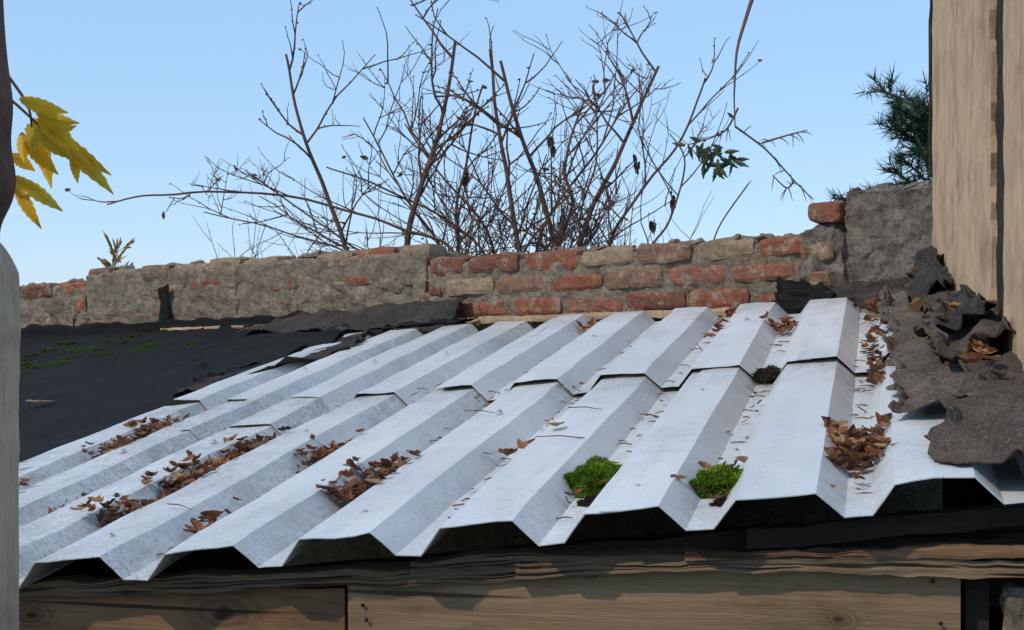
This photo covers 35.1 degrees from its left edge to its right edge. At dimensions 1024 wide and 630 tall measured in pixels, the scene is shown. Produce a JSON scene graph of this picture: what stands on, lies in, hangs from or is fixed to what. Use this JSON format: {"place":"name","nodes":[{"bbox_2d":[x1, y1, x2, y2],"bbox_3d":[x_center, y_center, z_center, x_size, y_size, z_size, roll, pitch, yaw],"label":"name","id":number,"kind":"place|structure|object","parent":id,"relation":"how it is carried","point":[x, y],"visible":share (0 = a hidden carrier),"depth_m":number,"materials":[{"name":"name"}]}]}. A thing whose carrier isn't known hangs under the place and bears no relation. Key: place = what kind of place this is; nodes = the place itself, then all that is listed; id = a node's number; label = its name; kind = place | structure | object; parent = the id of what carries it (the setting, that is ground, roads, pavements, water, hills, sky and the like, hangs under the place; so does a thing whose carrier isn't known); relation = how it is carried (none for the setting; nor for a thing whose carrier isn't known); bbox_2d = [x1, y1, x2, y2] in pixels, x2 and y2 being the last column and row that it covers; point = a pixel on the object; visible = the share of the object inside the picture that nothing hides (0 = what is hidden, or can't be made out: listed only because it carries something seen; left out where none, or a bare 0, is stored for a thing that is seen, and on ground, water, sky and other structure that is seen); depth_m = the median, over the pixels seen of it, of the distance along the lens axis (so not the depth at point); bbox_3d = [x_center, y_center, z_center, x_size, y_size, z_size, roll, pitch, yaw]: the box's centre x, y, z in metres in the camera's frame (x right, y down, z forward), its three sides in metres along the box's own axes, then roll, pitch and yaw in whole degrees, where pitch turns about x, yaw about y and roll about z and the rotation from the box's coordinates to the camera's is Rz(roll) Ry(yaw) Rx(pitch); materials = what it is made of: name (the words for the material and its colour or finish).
{"place":"outdoors","nodes":[
{"label":"outdoors","id":0,"kind":"place"},
{"bbox_2d":[158,286,171,328],"bbox_3d":[-1.333,-0.008,6.213,0.057,0.205,0.050,0,0,0],"label":"felt joint","id":1,"kind":"object","parent":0,"point":[165,297],"visible":0.86,"depth_m":6.21,"materials":[{"name":"black fabric"}]},
{"bbox_2d":[20,312,311,336],"bbox_3d":[-1.496,0.056,6.336,2.211,0.140,0.027,0,0,37],"label":"felt upstand","id":2,"kind":"object","parent":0,"point":[140,326],"visible":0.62,"depth_m":6.33,"materials":[{"name":"black fabric"}]},
{"bbox_2d":[332,314,476,332],"bbox_3d":[-0.363,0.030,5.397,0.554,0.067,0.128,0,0,36],"label":"felt flashing fold","id":3,"kind":"object","parent":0,"point":[458,318],"visible":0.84,"depth_m":5.32,"materials":[{"name":"black fabric"}]},
{"bbox_2d":[0,0,931,285],"label":"sky","id":4,"kind":"structure","parent":0,"point":[152,88],"materials":[{"name":"blue"}]},
{"bbox_3d":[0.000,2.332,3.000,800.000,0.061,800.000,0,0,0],"label":"ground","id":5,"kind":"structure","parent":0,"visible":0},
{"bbox_2d":[0,0,113,629],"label":"tree","id":6,"kind":"object","parent":5,"relation":"on","point":[49,129],"visible":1,"depth_m":1.59,"materials":[{"name":"yellow plant"}]},
{"bbox_2d":[97,231,135,266],"bbox_3d":[-1.779,0.962,7.248,0.186,2.676,0.125,0,0,-22],"label":"autumn shrub","id":7,"kind":"object","parent":5,"relation":"on","point":[115,260],"visible":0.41,"depth_m":7.24,"materials":[{"name":"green plant"}]},
{"bbox_2d":[64,0,762,258],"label":"bare shrub","id":8,"kind":"object","parent":5,"relation":"on","point":[557,238],"visible":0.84,"depth_m":6.38,"materials":[{"name":"brown plant"}]},
{"bbox_2d":[20,503,1023,629],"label":"wooden shed","id":9,"kind":"structure","parent":5,"relation":"on","point":[937,569],"depth_m":2.19,"materials":[{"name":"brown wood"}]},
{"bbox_2d":[20,328,306,461],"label":"felt deck","id":10,"kind":"structure","parent":9,"relation":"on","point":[89,395],"depth_m":5.06,"materials":[{"name":"black fabric"}]},
{"bbox_2d":[20,329,206,369],"bbox_3d":[-1.632,0.155,5.952,1.137,0.211,0.628,0,0,0],"label":"moss patch","id":11,"kind":"object","parent":10,"relation":"on","point":[30,365],"visible":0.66,"depth_m":5.89,"materials":[{"name":"green plant"}]},
{"bbox_2d":[20,399,280,588],"bbox_3d":[-0.833,0.318,3.224,0.631,0.048,1.765,-7,5,13],"label":"sheet","id":12,"kind":"object","parent":10,"relation":"on","point":[71,472],"visible":0.6,"depth_m":3.16,"materials":[{"name":"metal"}]},
{"bbox_2d":[178,397,331,439],"bbox_3d":[-0.537,0.229,3.747,0.301,0.044,0.541,-7,5,13],"label":"patch sheet","id":13,"kind":"object","parent":12,"relation":"on","point":[296,411],"visible":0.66,"depth_m":3.67,"materials":[{"name":"metal"}]},
{"bbox_2d":[174,318,554,410],"bbox_3d":[-0.343,0.127,4.591,0.830,0.046,1.778,-6,5,13],"label":"sheet","id":14,"kind":"object","parent":12,"relation":"on","point":[407,365],"visible":0.82,"depth_m":4.35,"materials":[{"name":"metal"}]},
{"bbox_2d":[231,294,466,333],"bbox_3d":[-0.547,-0.001,5.553,0.895,0.136,0.221,0,0,31],"label":"felt flashing","id":15,"kind":"object","parent":14,"relation":"on","point":[392,316],"visible":0.98,"depth_m":5.48,"materials":[{"name":"grey fabric"}]},
{"bbox_2d":[20,268,1000,556],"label":"fallen leaves","id":16,"kind":"object","parent":12,"relation":"on","point":[862,442],"depth_m":2.79,"materials":[{"name":"brown plant"}]},
{"bbox_2d":[105,317,933,537],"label":"screws","id":17,"kind":"object","parent":12,"relation":"on","point":[110,534],"visible":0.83,"depth_m":3.17,"materials":[{"name":"metal"}]},
{"bbox_2d":[187,322,344,381],"bbox_3d":[-0.821,0.108,5.447,0.514,0.175,1.422,0,0,-11],"label":"felt flap","id":18,"kind":"object","parent":10,"relation":"on","point":[312,339],"visible":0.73,"depth_m":5.43,"materials":[{"name":"grey fabric"}]},
{"bbox_2d":[171,325,385,402],"bbox_3d":[-0.684,0.134,4.841,0.540,0.202,1.107,0,0,0],"label":"felt flap","id":19,"kind":"object","parent":10,"relation":"on","point":[348,340],"visible":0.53,"depth_m":4.78,"materials":[{"name":"black fabric"}]},
{"bbox_2d":[161,307,733,330],"bbox_3d":[-0.350,0.021,5.468,2.484,0.089,0.037,0,0,37],"label":"batten","id":20,"kind":"object","parent":10,"relation":"on","point":[489,319],"visible":0.41,"depth_m":5.14,"materials":[{"name":"brown wood"}]},
{"bbox_2d":[20,368,702,587],"bbox_3d":[-0.124,0.240,2.977,0.911,0.046,1.570,-6,5,13],"label":"sheet","id":21,"kind":"object","parent":9,"relation":"on","point":[287,515],"visible":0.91,"depth_m":2.64,"materials":[{"name":"metal"}]},
{"bbox_2d":[576,492,598,506],"bbox_3d":[0.121,0.270,2.365,0.058,0.024,0.056,0,0,0],"label":"debris clump","id":22,"kind":"object","parent":21,"relation":"on","point":[586,501],"visible":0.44,"depth_m":2.36,"materials":[{"name":"brown soil"}]},
{"bbox_2d":[562,454,622,497],"bbox_3d":[0.125,0.242,2.463,0.103,0.062,0.138,0,0,0],"label":"moss clump","id":23,"kind":"object","parent":21,"relation":"on","point":[590,475],"visible":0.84,"depth_m":2.43,"materials":[{"name":"green plant"}]},
{"bbox_2d":[439,298,828,400],"bbox_3d":[0.379,0.064,4.131,0.832,0.043,1.584,-7,5,13],"label":"sheet","id":24,"kind":"object","parent":21,"relation":"on","point":[659,353],"visible":0.94,"depth_m":3.91,"materials":[{"name":"metal"}]},
{"bbox_2d":[599,354,1023,530],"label":"sheet","id":25,"kind":"object","parent":9,"relation":"on","point":[787,440],"visible":0.6,"depth_m":2.42,"materials":[{"name":"metal"}]},
{"bbox_2d":[688,463,742,498],"bbox_3d":[0.299,0.236,2.320,0.103,0.051,0.118,0,0,0],"label":"moss clump","id":26,"kind":"object","parent":25,"relation":"on","point":[717,479],"visible":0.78,"depth_m":2.29,"materials":[{"name":"green plant"}]},
{"bbox_2d":[708,496,745,509],"bbox_3d":[0.295,0.259,2.231,0.054,0.025,0.054,0,0,-21],"label":"debris clump","id":27,"kind":"object","parent":25,"relation":"on","point":[718,502],"visible":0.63,"depth_m":2.22,"materials":[{"name":"brown soil"}]},
{"bbox_2d":[750,364,781,382],"bbox_3d":[0.527,0.119,3.318,0.080,0.039,0.101,0,0,0],"label":"debris clump","id":28,"kind":"object","parent":25,"relation":"on","point":[769,373],"visible":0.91,"depth_m":3.29,"materials":[{"name":"brown soil"}]},
{"bbox_2d":[796,295,895,372],"bbox_3d":[0.868,0.026,3.774,0.350,0.044,1.258,-7,5,13],"label":"sheet","id":29,"kind":"object","parent":25,"relation":"on","point":[839,329],"visible":0.39,"depth_m":3.64,"materials":[{"name":"metal"}]},
{"bbox_2d":[774,245,1023,463],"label":"roofing felt pile","id":30,"kind":"object","parent":25,"relation":"on","point":[933,336],"visible":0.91,"depth_m":2.78,"materials":[{"name":"grey fabric"}]},
{"bbox_2d":[199,352,942,565],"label":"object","id":31,"kind":"structure","parent":5,"relation":"on","point":[927,494],"depth_m":4.98,"materials":[{"name":"black"}]},
{"bbox_2d":[19,243,801,333],"bbox_3d":[-1.806,0.038,6.737,6.839,0.525,0.235,0,0,37],"label":"mortar","id":32,"kind":"object","parent":31,"relation":"attached to","point":[255,282],"visible":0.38,"depth_m":5.54,"materials":[{"name":"grey concrete"}]},
{"bbox_2d":[18,236,804,351],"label":"bricks","id":33,"kind":"object","parent":31,"relation":"on","point":[439,260],"visible":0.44,"depth_m":5.11,"materials":[{"name":"red brick"}]},
{"bbox_2d":[19,273,663,353],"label":"render patches","id":34,"kind":"object","parent":33,"relation":"attached to","point":[109,308],"visible":0.4,"depth_m":6.08,"materials":[{"name":"grey concrete"}]},
{"bbox_2d":[20,233,800,285],"bbox_3d":[-0.811,-0.168,5.953,4.215,0.153,0.152,0,0,37],"label":"crumbled mortar","id":35,"kind":"object","parent":33,"relation":"on","point":[761,236],"visible":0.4,"depth_m":5.18,"materials":[{"name":"grey concrete"}]},
{"bbox_2d":[800,181,932,288],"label":"rendered pier","id":36,"kind":"structure","parent":31,"relation":"on","point":[884,230],"depth_m":4.47,"materials":[{"name":"grey concrete"}]},
{"bbox_2d":[800,200,845,287],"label":"pier bricks","id":37,"kind":"object","parent":36,"relation":"attached to","point":[820,213],"visible":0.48,"depth_m":4.54,"materials":[{"name":"red brick"}]},
{"bbox_2d":[672,0,811,200],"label":"overhanging tree","id":38,"kind":"object","parent":5,"relation":"on","point":[718,170],"visible":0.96,"depth_m":6.40,"materials":[{"name":"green plant"}]},
{"bbox_2d":[826,64,932,201],"bbox_3d":[2.454,0.420,9.148,1.524,3.763,1.580,0,0,-21],"label":"pine tree","id":39,"kind":"object","parent":5,"relation":"on","point":[911,115],"visible":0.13,"depth_m":8.98,"materials":[{"name":"green plant"}]},
{"bbox_2d":[943,478,1002,629],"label":"backing","id":40,"kind":"object","parent":5,"relation":"on","point":[964,492],"visible":0.02,"depth_m":3.55,"materials":[{"name":"brown wood"}]},
{"bbox_2d":[932,0,1023,368],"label":"boards","id":41,"kind":"object","parent":40,"relation":"attached to","point":[964,159],"visible":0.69,"depth_m":3.16,"materials":[{"name":"brown wood"}]},
{"bbox_2d":[928,0,932,176],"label":"corner trim","id":42,"kind":"structure","parent":41,"relation":"attached to","point":[930,125],"depth_m":4.21,"materials":[{"name":"brown wood"}]},
{"bbox_2d":[995,0,1004,343],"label":"gap strip","id":43,"kind":"object","parent":41,"relation":"attached to","point":[1000,122],"visible":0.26,"depth_m":2.92,"materials":[{"name":"brown wood"}]}
]}

